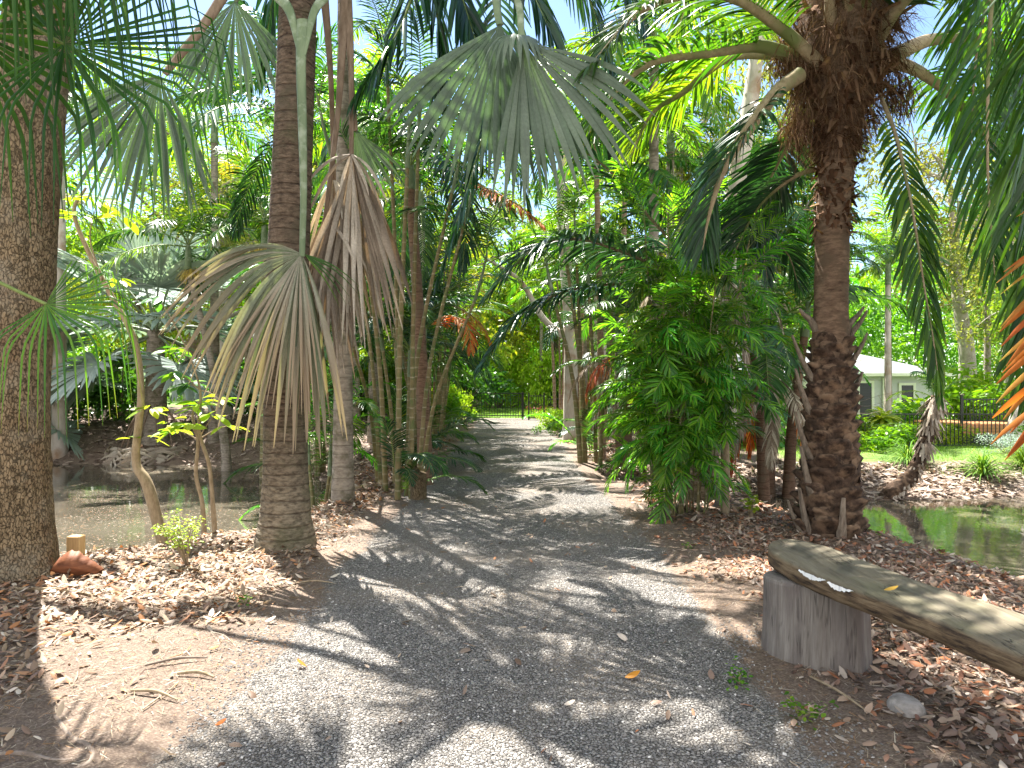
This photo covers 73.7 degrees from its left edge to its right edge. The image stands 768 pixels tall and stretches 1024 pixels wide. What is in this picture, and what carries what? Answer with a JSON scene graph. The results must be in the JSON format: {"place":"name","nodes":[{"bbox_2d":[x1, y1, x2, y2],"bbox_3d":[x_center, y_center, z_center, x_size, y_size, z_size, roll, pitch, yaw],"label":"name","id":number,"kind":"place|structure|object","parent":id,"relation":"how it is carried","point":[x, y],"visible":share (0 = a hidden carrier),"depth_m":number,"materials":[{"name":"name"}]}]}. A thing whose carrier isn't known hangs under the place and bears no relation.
{"place":"outdoors","nodes":[
{"label":"outdoors","id":0,"kind":"place"},
{"bbox_2d":[52,464,326,553],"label":"water","id":1,"kind":"structure","parent":0,"point":[74,474],"depth_m":11.72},
{"bbox_2d":[59,468,314,548],"bbox_3d":[-5.935,1.996,10.850,6.199,0.001,10.684,0,0,0],"label":"floating debris","id":2,"kind":"object","parent":1,"relation":"on","point":[135,506],"visible":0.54,"depth_m":10.86,"materials":[{"name":"brown plant"}]},
{"bbox_2d":[30,419,957,767],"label":"path","id":3,"kind":"structure","parent":0,"point":[518,455],"depth_m":3.76,"materials":[{"name":"gravel"}]},
{"bbox_2d":[780,691,838,730],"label":"weed","id":4,"kind":"object","parent":3,"relation":"on","point":[811,711],"visible":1,"depth_m":3.02,"materials":[{"name":"green plant"}]},
{"bbox_2d":[0,386,1023,767],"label":"ground","id":5,"kind":"structure","parent":0,"point":[48,732],"depth_m":4.25,"materials":[{"name":"soil"}]},
{"bbox_2d":[0,0,80,582],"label":"rough bark tree","id":6,"kind":"object","parent":5,"relation":"on","point":[29,546],"visible":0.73,"depth_m":5.09,"materials":[{"name":"brown plant"}]},
{"bbox_2d":[0,715,94,767],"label":"tree root","id":7,"kind":"object","parent":5,"relation":"on","point":[64,730],"visible":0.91,"depth_m":2.72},
{"bbox_2d":[50,550,103,575],"bbox_3d":[-3.355,1.365,5.207,0.400,0.197,0.155,0,0,0],"label":"fallen sheath","id":8,"kind":"object","parent":5,"relation":"on","point":[78,563],"visible":0.85,"depth_m":5.18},
{"bbox_2d":[51,371,114,420],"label":"shrub","id":9,"kind":"object","parent":5,"relation":"on","point":[82,405],"visible":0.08,"depth_m":19.22,"materials":[{"name":"green plant"}]},
{"bbox_2d":[65,137,108,242],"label":"palm tree","id":10,"kind":"object","parent":5,"relation":"on","point":[85,211],"visible":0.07,"depth_m":25.07,"materials":[{"name":"green plant"}]},
{"bbox_2d":[66,172,112,335],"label":"broadleaf tree","id":11,"kind":"object","parent":5,"relation":"on","point":[69,244],"visible":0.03,"depth_m":29.18,"materials":[{"name":"green plant"}]},
{"bbox_2d":[51,327,130,460],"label":"silver palm","id":12,"kind":"object","parent":5,"relation":"on","point":[75,447],"visible":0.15,"depth_m":18.19,"materials":[{"name":"grey plant"}]},
{"bbox_2d":[66,157,140,248],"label":"palm tree","id":13,"kind":"object","parent":5,"relation":"on","point":[83,203],"visible":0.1,"depth_m":20.20,"materials":[{"name":"green plant"}]},
{"bbox_2d":[51,40,156,459],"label":"palm tree","id":14,"kind":"object","parent":5,"relation":"on","point":[59,449],"visible":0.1,"depth_m":17.39,"materials":[{"name":"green plant"}]},
{"bbox_2d":[0,0,243,437],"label":"cabbage palm","id":15,"kind":"object","parent":5,"relation":"on","point":[30,22],"visible":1,"depth_m":3.85,"materials":[{"name":"green plant"}]},
{"bbox_2d":[59,187,185,545],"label":"sapling","id":16,"kind":"object","parent":5,"relation":"on","point":[149,492],"visible":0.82,"depth_m":7.27,"materials":[{"name":"brown plant"}]},
{"bbox_2d":[77,344,181,422],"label":"shrub","id":17,"kind":"object","parent":5,"relation":"on","point":[123,404],"visible":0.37,"depth_m":19.58,"materials":[{"name":"green plant"}]},
{"bbox_2d":[51,202,258,465],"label":"silver palm","id":18,"kind":"object","parent":5,"relation":"on","point":[155,275],"visible":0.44,"depth_m":16.98,"materials":[{"name":"grey plant"}]},
{"bbox_2d":[66,211,252,411],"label":"broadleaf tree","id":19,"kind":"object","parent":5,"relation":"on","point":[146,307],"visible":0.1,"depth_m":26.74,"materials":[{"name":"green plant"}]},
{"bbox_2d":[65,59,260,408],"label":"broadleaf tree","id":20,"kind":"object","parent":5,"relation":"on","point":[107,249],"visible":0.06,"depth_m":29.18,"materials":[{"name":"green plant"}]},
{"bbox_2d":[85,165,267,470],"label":"palm tree","id":21,"kind":"object","parent":5,"relation":"on","point":[226,460],"visible":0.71,"depth_m":15.69,"materials":[{"name":"green plant"}]},
{"bbox_2d":[151,508,209,564],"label":"seedling","id":22,"kind":"object","parent":5,"relation":"on","point":[179,546],"visible":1,"depth_m":5.45,"materials":[{"name":"green plant"}]},
{"bbox_2d":[137,296,241,534],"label":"sapling","id":23,"kind":"object","parent":5,"relation":"on","point":[157,301],"visible":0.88,"depth_m":6.76,"materials":[{"name":"green plant"}]},
{"bbox_2d":[150,401,249,536],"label":"sapling","id":24,"kind":"object","parent":5,"relation":"on","point":[194,426],"visible":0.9,"depth_m":6.77,"materials":[{"name":"green plant"}]},
{"bbox_2d":[96,10,323,443],"bbox_3d":[-7.700,-3.862,18.015,5.546,10.859,4.628,0,0,0],"label":"palm tree","id":25,"kind":"object","parent":5,"relation":"on","point":[214,297],"visible":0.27,"depth_m":17.82,"materials":[{"name":"green plant"}]},
{"bbox_2d":[165,147,268,248],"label":"palm tree","id":26,"kind":"object","parent":5,"relation":"on","point":[222,168],"visible":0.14,"depth_m":24.62,"materials":[{"name":"green plant"}]},
{"bbox_2d":[134,120,312,413],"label":"broadleaf tree","id":27,"kind":"object","parent":5,"relation":"on","point":[224,243],"visible":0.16,"depth_m":23.79,"materials":[{"name":"green plant"}]},
{"bbox_2d":[53,412,405,489],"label":"leaf litter","id":28,"kind":"object","parent":5,"relation":"on","point":[87,421],"visible":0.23,"depth_m":18.13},
{"bbox_2d":[173,131,326,477],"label":"palm tree","id":29,"kind":"object","parent":5,"relation":"on","point":[260,213],"visible":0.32,"depth_m":14.37,"materials":[{"name":"plant"}]},
{"bbox_2d":[0,497,511,766],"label":"leaf litter","id":30,"kind":"object","parent":5,"relation":"on","point":[33,666],"visible":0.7,"depth_m":4.77,"materials":[{"name":"plant"}]},
{"bbox_2d":[164,0,403,242],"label":"palm tree","id":31,"kind":"object","parent":5,"relation":"on","point":[237,200],"visible":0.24,"depth_m":12.52,"materials":[{"name":"green plant"}]},
{"bbox_2d":[163,51,432,390],"bbox_3d":[-9.894,-6.266,30.675,10.181,15.064,13.641,0,0,-22],"label":"broadleaf tree","id":32,"kind":"object","parent":5,"relation":"on","point":[315,165],"visible":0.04,"depth_m":27.99,"materials":[{"name":"green plant"}]},
{"bbox_2d":[236,371,395,519],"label":"cane palm clump","id":33,"kind":"object","parent":5,"relation":"on","point":[357,444],"visible":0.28,"depth_m":10.31,"materials":[{"name":"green plant"}]},
{"bbox_2d":[221,175,439,483],"bbox_3d":[-4.005,-1.160,14.539,4.607,6.602,4.558,0,0,0],"label":"cane palm clump","id":34,"kind":"object","parent":5,"relation":"on","point":[319,464],"visible":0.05,"depth_m":14.42,"materials":[{"name":"green plant"}]},
{"bbox_2d":[263,47,424,426],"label":"palm tree","id":35,"kind":"object","parent":5,"relation":"on","point":[356,409],"visible":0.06,"depth_m":19.87,"materials":[{"name":"green plant"}]},
{"bbox_2d":[62,0,656,552],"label":"ringed fan palm","id":36,"kind":"object","parent":5,"relation":"on","point":[300,298],"visible":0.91,"depth_m":6.03,"materials":[{"name":"green plant"}]},
{"bbox_2d":[266,12,465,442],"bbox_3d":[-3.549,-3.410,17.010,4.511,9.943,4.858,0,0,24],"label":"palm tree","id":37,"kind":"object","parent":5,"relation":"on","point":[369,435],"visible":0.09,"depth_m":16.57,"materials":[{"name":"green plant"}]},
{"bbox_2d":[316,438,459,507],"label":"leaf litter","id":38,"kind":"object","parent":5,"relation":"on","point":[378,487],"visible":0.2,"depth_m":9.90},
{"bbox_2d":[226,0,561,499],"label":"cane palm clump","id":39,"kind":"object","parent":5,"relation":"on","point":[381,473],"visible":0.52,"depth_m":8.81,"materials":[{"name":"green plant"}]},
{"bbox_2d":[311,105,517,286],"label":"palm tree","id":40,"kind":"object","parent":5,"relation":"on","point":[425,224],"visible":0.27,"depth_m":13.06,"materials":[{"name":"green plant"}]},
{"bbox_2d":[312,136,523,406],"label":"broadleaf tree","id":41,"kind":"object","parent":5,"relation":"on","point":[484,316],"visible":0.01,"depth_m":23.20,"materials":[{"name":"green plant"}]},
{"bbox_2d":[410,466,426,499],"bbox_3d":[-1.222,1.336,8.901,0.223,0.550,0.221,0,0,0],"label":"tree stump","id":42,"kind":"object","parent":5,"relation":"on","point":[418,490],"visible":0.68,"depth_m":8.81,"materials":[{"name":"wood"}]},
{"bbox_2d":[323,227,517,482],"bbox_3d":[-1.738,-0.711,12.355,3.760,5.049,4.106,0,0,0],"label":"cane palm clump","id":43,"kind":"object","parent":5,"relation":"on","point":[434,305],"visible":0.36,"depth_m":12.03,"materials":[{"name":"green plant"}]},
{"bbox_2d":[353,248,516,449],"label":"cane palm clump","id":44,"kind":"object","parent":5,"relation":"on","point":[452,341],"visible":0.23,"depth_m":15.09,"materials":[{"name":"green plant"}]},
{"bbox_2d":[352,180,519,441],"bbox_3d":[-2.104,-1.719,18.121,4.294,6.614,4.969,0,0,16],"label":"cane palm clump","id":45,"kind":"object","parent":5,"relation":"on","point":[440,362],"visible":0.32,"depth_m":18.15,"materials":[{"name":"green plant"}]},
{"bbox_2d":[311,47,563,484],"bbox_3d":[-1.210,-1.816,10.287,3.794,6.860,3.442,0,0,10],"label":"palm tree","id":46,"kind":"object","parent":5,"relation":"on","point":[463,259],"visible":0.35,"depth_m":9.88,"materials":[{"name":"green plant"}]},
{"bbox_2d":[384,236,507,417],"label":"cane palm clump","id":47,"kind":"object","parent":5,"relation":"on","point":[476,314],"visible":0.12,"depth_m":22.36,"materials":[{"name":"green plant"}]},
{"bbox_2d":[254,0,655,503],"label":"palm tree","id":48,"kind":"object","parent":5,"relation":"on","point":[468,22],"visible":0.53,"depth_m":7.49,"materials":[{"name":"green plant"}]},
{"bbox_2d":[436,363,518,411],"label":"shrub","id":49,"kind":"object","parent":5,"relation":"on","point":[467,385],"visible":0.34,"depth_m":35.73,"materials":[{"name":"green plant"}]},
{"bbox_2d":[441,186,537,370],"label":"broadleaf tree","id":50,"kind":"object","parent":5,"relation":"on","point":[499,299],"visible":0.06,"depth_m":42.36,"materials":[{"name":"green plant"}]},
{"bbox_2d":[464,337,537,407],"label":"shrub","id":51,"kind":"object","parent":5,"relation":"on","point":[512,372],"visible":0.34,"depth_m":42.68,"materials":[{"name":"green plant"}]},
{"bbox_2d":[459,284,556,406],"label":"broadleaf tree","id":52,"kind":"object","parent":5,"relation":"on","point":[515,336],"visible":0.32,"depth_m":43.92,"materials":[{"name":"green plant"}]},
{"bbox_2d":[0,509,1023,767],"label":"mulch chips","id":53,"kind":"object","parent":5,"relation":"on","point":[334,593],"visible":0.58,"depth_m":3.70,"materials":[{"name":"brown plant"}]},
{"bbox_2d":[0,502,1023,751],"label":"twig litter","id":54,"kind":"object","parent":5,"relation":"on","point":[674,538],"visible":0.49,"depth_m":4.36,"materials":[{"name":"brown plant"}]},
{"bbox_2d":[426,179,610,405],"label":"broadleaf tree","id":55,"kind":"object","parent":5,"relation":"on","point":[510,219],"visible":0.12,"depth_m":47.04,"materials":[{"name":"green plant"}]},
{"bbox_2d":[507,345,561,409],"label":"shrub","id":56,"kind":"object","parent":5,"relation":"on","point":[531,377],"visible":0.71,"depth_m":41.22,"materials":[{"name":"green plant"}]},
{"bbox_2d":[66,167,1021,412],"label":"woodland","id":57,"kind":"object","parent":5,"relation":"on","point":[874,317],"visible":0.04,"depth_m":45.14,"materials":[{"name":"green plant"}]},
{"bbox_2d":[507,213,607,417],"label":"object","id":58,"kind":"object","parent":5,"relation":"on","point":[520,300],"visible":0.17,"depth_m":24.09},
{"bbox_2d":[505,164,637,417],"bbox_3d":[1.841,-2.342,20.801,4.376,7.869,4.348,0,0,0],"label":"cane palm clump","id":59,"kind":"object","parent":5,"relation":"on","point":[589,214],"visible":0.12,"depth_m":20.57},
{"bbox_2d":[497,168,650,464],"bbox_3d":[1.657,-1.304,13.140,3.863,5.831,2.719,0,0,0],"label":"cane palm clump","id":60,"kind":"object","parent":5,"relation":"on","point":[580,440],"visible":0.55,"depth_m":13.01,"materials":[{"name":"green plant"}]},
{"bbox_2d":[514,159,635,390],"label":"palm tree","id":61,"kind":"object","parent":5,"relation":"on","point":[585,341],"visible":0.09,"depth_m":26.38,"materials":[{"name":"green plant"}]},
{"bbox_2d":[487,20,666,442],"bbox_3d":[1.826,-4.083,18.560,4.083,11.419,4.618,0,0,32],"label":"gum tree","id":62,"kind":"object","parent":5,"relation":"on","point":[568,410],"visible":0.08,"depth_m":17.47,"materials":[{"name":"grey plant"}]},
{"bbox_2d":[520,235,646,449],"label":"cane palm clump","id":63,"kind":"object","parent":5,"relation":"on","point":[569,313],"visible":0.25,"depth_m":15.15,"materials":[{"name":"green plant"}]},
{"bbox_2d":[502,0,699,460],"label":"palm tree","id":64,"kind":"object","parent":5,"relation":"on","point":[600,332],"visible":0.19,"depth_m":13.04,"materials":[{"name":"plant"}]},
{"bbox_2d":[561,262,687,472],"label":"palm tree","id":65,"kind":"object","parent":5,"relation":"on","point":[598,370],"visible":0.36,"depth_m":12.33,"materials":[{"name":"green plant"}]},
{"bbox_2d":[548,80,728,319],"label":"palm tree","id":66,"kind":"object","parent":5,"relation":"on","point":[665,173],"visible":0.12,"depth_m":14.07,"materials":[{"name":"plant"}]},
{"bbox_2d":[472,121,813,502],"bbox_3d":[1.811,-0.821,8.575,4.901,4.818,2.229,0,0,-18],"label":"arching palm","id":67,"kind":"object","parent":5,"relation":"on","point":[532,250],"visible":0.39,"depth_m":8.15,"materials":[{"name":"green plant"}]},
{"bbox_2d":[549,309,750,482],"bbox_3d":[2.141,0.349,11.182,2.673,3.125,3.070,0,0,-35],"label":"cane palm clump","id":68,"kind":"object","parent":5,"relation":"on","point":[597,406],"visible":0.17,"depth_m":11.38,"materials":[{"name":"green plant"}]},
{"bbox_2d":[581,85,726,240],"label":"palm tree","id":69,"kind":"object","parent":5,"relation":"on","point":[611,219],"visible":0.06,"depth_m":22.00,"materials":[{"name":"green plant"}]},
{"bbox_2d":[544,0,778,464],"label":"palm tree","id":70,"kind":"object","parent":5,"relation":"on","point":[631,38],"visible":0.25,"depth_m":12.92,"materials":[{"name":"green plant"}]},
{"bbox_2d":[582,18,743,348],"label":"palm tree","id":71,"kind":"object","parent":5,"relation":"on","point":[670,140],"visible":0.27,"depth_m":15.44,"materials":[{"name":"green plant"}]},
{"bbox_2d":[478,54,858,333],"bbox_3d":[5.298,-5.907,28.031,14.178,15.566,10.952,0,0,0],"label":"broadleaf tree","id":72,"kind":"object","parent":5,"relation":"on","point":[527,227],"visible":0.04,"depth_m":25.82,"materials":[{"name":"green plant"}]},
{"bbox_2d":[568,439,792,524],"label":"leaf litter","id":73,"kind":"object","parent":5,"relation":"on","point":[778,511],"visible":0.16,"depth_m":8.19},
{"bbox_2d":[601,1,767,352],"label":"gum tree","id":74,"kind":"object","parent":5,"relation":"on","point":[681,173],"visible":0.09,"depth_m":22.98,"materials":[{"name":"green plant"}]},
{"bbox_2d":[580,157,804,523],"bbox_3d":[1.996,-0.433,7.917,2.415,4.104,2.646,0,0,0],"label":"bamboo palm clump","id":75,"kind":"object","parent":5,"relation":"on","point":[672,381],"visible":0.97,"depth_m":7.32,"materials":[{"name":"plant"}]},
{"bbox_2d":[721,403,729,514],"bbox_3d":[2.420,0.888,7.749,0.108,1.409,0.102,0,0,0],"label":"tree snag","id":76,"kind":"object","parent":5,"relation":"on","point":[725,455],"visible":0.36,"depth_m":7.71,"materials":[{"name":"brown plant"}]},
{"bbox_2d":[575,85,919,370],"bbox_3d":[7.802,-5.075,22.740,11.240,14.148,8.139,0,0,-35],"label":"broadleaf tree","id":77,"kind":"object","parent":5,"relation":"on","point":[873,162],"visible":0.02,"depth_m":22.22,"materials":[{"name":"green plant"}]},
{"bbox_2d":[705,0,813,454],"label":"gum tree","id":78,"kind":"object","parent":5,"relation":"on","point":[752,86],"visible":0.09,"depth_m":14.48,"materials":[{"name":"green plant"}]},
{"bbox_2d":[663,139,868,400],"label":"palm tree","id":79,"kind":"object","parent":5,"relation":"on","point":[798,212],"visible":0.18,"depth_m":20.17,"materials":[{"name":"green plant"}]},
{"bbox_2d":[515,513,1023,767],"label":"leaf litter","id":80,"kind":"object","parent":5,"relation":"on","point":[1011,735],"visible":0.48,"depth_m":3.72,"materials":[{"name":"plant"}]},
{"bbox_2d":[564,0,1023,539],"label":"date palm","id":81,"kind":"object","parent":5,"relation":"on","point":[839,61],"visible":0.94,"depth_m":6.48,"materials":[{"name":"green plant"}]},
{"bbox_2d":[717,209,921,499],"bbox_3d":[4.694,-0.328,11.888,3.814,4.974,4.051,0,0,-28],"label":"cane palm clump","id":82,"kind":"object","parent":5,"relation":"on","point":[767,449],"visible":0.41,"depth_m":11.52,"materials":[{"name":"green plant"}]},
{"bbox_2d":[649,459,1023,500],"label":"leaf litter","id":83,"kind":"object","parent":5,"relation":"on","point":[924,483],"visible":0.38,"depth_m":12.62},
{"bbox_2d":[737,350,956,423],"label":"house","id":84,"kind":"structure","parent":5,"relation":"on","point":[871,368],"depth_m":31.48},
{"bbox_2d":[857,381,873,422],"bbox_3d":[16.280,0.825,31.450,0.830,1.970,0.080,0,0,0],"label":"window","id":85,"kind":"structure","parent":84,"relation":"in","point":[864,388],"depth_m":31.44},
{"bbox_2d":[736,441,1023,476],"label":"lawn grass","id":86,"kind":"structure","parent":5,"relation":"on","point":[954,447],"depth_m":14.64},
{"bbox_2d":[740,413,1023,446],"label":"pool fence","id":87,"kind":"object","parent":5,"relation":"on","point":[958,414],"visible":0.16,"depth_m":18.21,"materials":[{"name":"black metal"}]},
{"bbox_2d":[862,406,905,433],"bbox_3d":[9.500,1.153,17.355,1.413,1.196,1.034,0,0,-43],"label":"frangipani","id":88,"kind":"object","parent":5,"relation":"on","point":[883,418],"visible":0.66,"depth_m":17.20,"materials":[{"name":"green plant"}]},
{"bbox_2d":[855,414,919,453],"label":"shrub","id":89,"kind":"object","parent":5,"relation":"on","point":[875,440],"visible":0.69,"depth_m":15.24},
{"bbox_2d":[761,539,1023,680],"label":"log bench","id":90,"kind":"object","parent":5,"relation":"on","point":[822,604],"visible":0.93,"depth_m":3.51,"materials":[{"name":"brown wood"}]},
{"bbox_2d":[849,219,950,426],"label":"palm tree","id":91,"kind":"object","parent":5,"relation":"on","point":[888,258],"visible":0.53,"depth_m":21.54,"materials":[{"name":"green plant"}]},
{"bbox_2d":[886,692,926,717],"bbox_3d":[1.801,1.478,3.122,0.144,0.085,0.190,0,0,0],"label":"rock","id":92,"kind":"object","parent":5,"relation":"on","point":[906,704],"visible":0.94,"depth_m":3.08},
{"bbox_2d":[849,185,973,410],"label":"palm tree","id":93,"kind":"object","parent":5,"relation":"on","point":[875,235],"visible":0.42,"depth_m":26.30,"materials":[{"name":"green plant"}]},
{"bbox_2d":[852,89,1009,409],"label":"broadleaf tree","id":94,"kind":"object","parent":5,"relation":"on","point":[966,355],"visible":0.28,"depth_m":26.87,"materials":[{"name":"green plant"}]},
{"bbox_2d":[878,358,985,499],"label":"leaning palm","id":95,"kind":"object","parent":5,"relation":"on","point":[908,478],"visible":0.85,"depth_m":11.80,"materials":[{"name":"brown plant"}]},
{"bbox_2d":[894,421,985,444],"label":"shrub","id":96,"kind":"object","parent":5,"relation":"on","point":[956,435],"visible":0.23,"depth_m":19.88,"materials":[{"name":"green plant"}]},
{"bbox_2d":[892,362,1014,436],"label":"shrub","id":97,"kind":"object","parent":5,"relation":"on","point":[953,400],"visible":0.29,"depth_m":22.90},
{"bbox_2d":[914,420,1006,443],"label":"timber deck","id":98,"kind":"structure","parent":5,"relation":"on","point":[985,427],"depth_m":20.48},
{"bbox_2d":[960,395,1010,423],"bbox_3d":[15.985,0.780,20.350,5.230,0.920,0.060,0,0,0],"label":"deck railing","id":99,"kind":"object","parent":98,"relation":"on","point":[962,399],"visible":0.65,"depth_m":20.34,"materials":[{"name":"black metal"}]},
{"bbox_2d":[921,203,1010,401],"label":"palm tree","id":100,"kind":"object","parent":5,"relation":"on","point":[987,355],"visible":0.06,"depth_m":27.93,"materials":[{"name":"green plant"}]},
{"bbox_2d":[932,237,1009,351],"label":"broadleaf tree","id":101,"kind":"object","parent":5,"relation":"on","point":[971,323],"visible":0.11,"depth_m":31.57,"materials":[{"name":"green plant"}]},
{"bbox_2d":[922,0,1023,468],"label":"date palm","id":102,"kind":"object","parent":5,"relation":"on","point":[1005,185],"visible":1,"depth_m":5.05,"materials":[{"name":"green plant"}]},
{"bbox_2d":[934,174,1021,351],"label":"broadleaf tree","id":103,"kind":"object","parent":5,"relation":"on","point":[976,279],"visible":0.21,"depth_m":23.71,"materials":[{"name":"green plant"}]},
{"bbox_2d":[945,447,1023,483],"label":"grass tussock","id":104,"kind":"object","parent":5,"relation":"on","point":[984,466],"depth_m":12.79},
{"bbox_2d":[973,249,1023,445],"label":"garden tree","id":105,"kind":"object","parent":5,"relation":"on","point":[1014,416],"visible":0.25,"depth_m":17.73,"materials":[{"name":"green plant"}]},
{"bbox_2d":[0,0,1023,384],"label":"sky","id":106,"kind":"structure","parent":0,"point":[569,27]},
{"bbox_2d":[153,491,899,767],"bbox_3d":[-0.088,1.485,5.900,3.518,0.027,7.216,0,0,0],"label":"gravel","id":107,"kind":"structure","parent":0,"point":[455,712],"depth_m":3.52,"materials":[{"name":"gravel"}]},
{"bbox_2d":[753,496,1023,577],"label":"water","id":108,"kind":"structure","parent":0,"point":[974,546],"depth_m":9.72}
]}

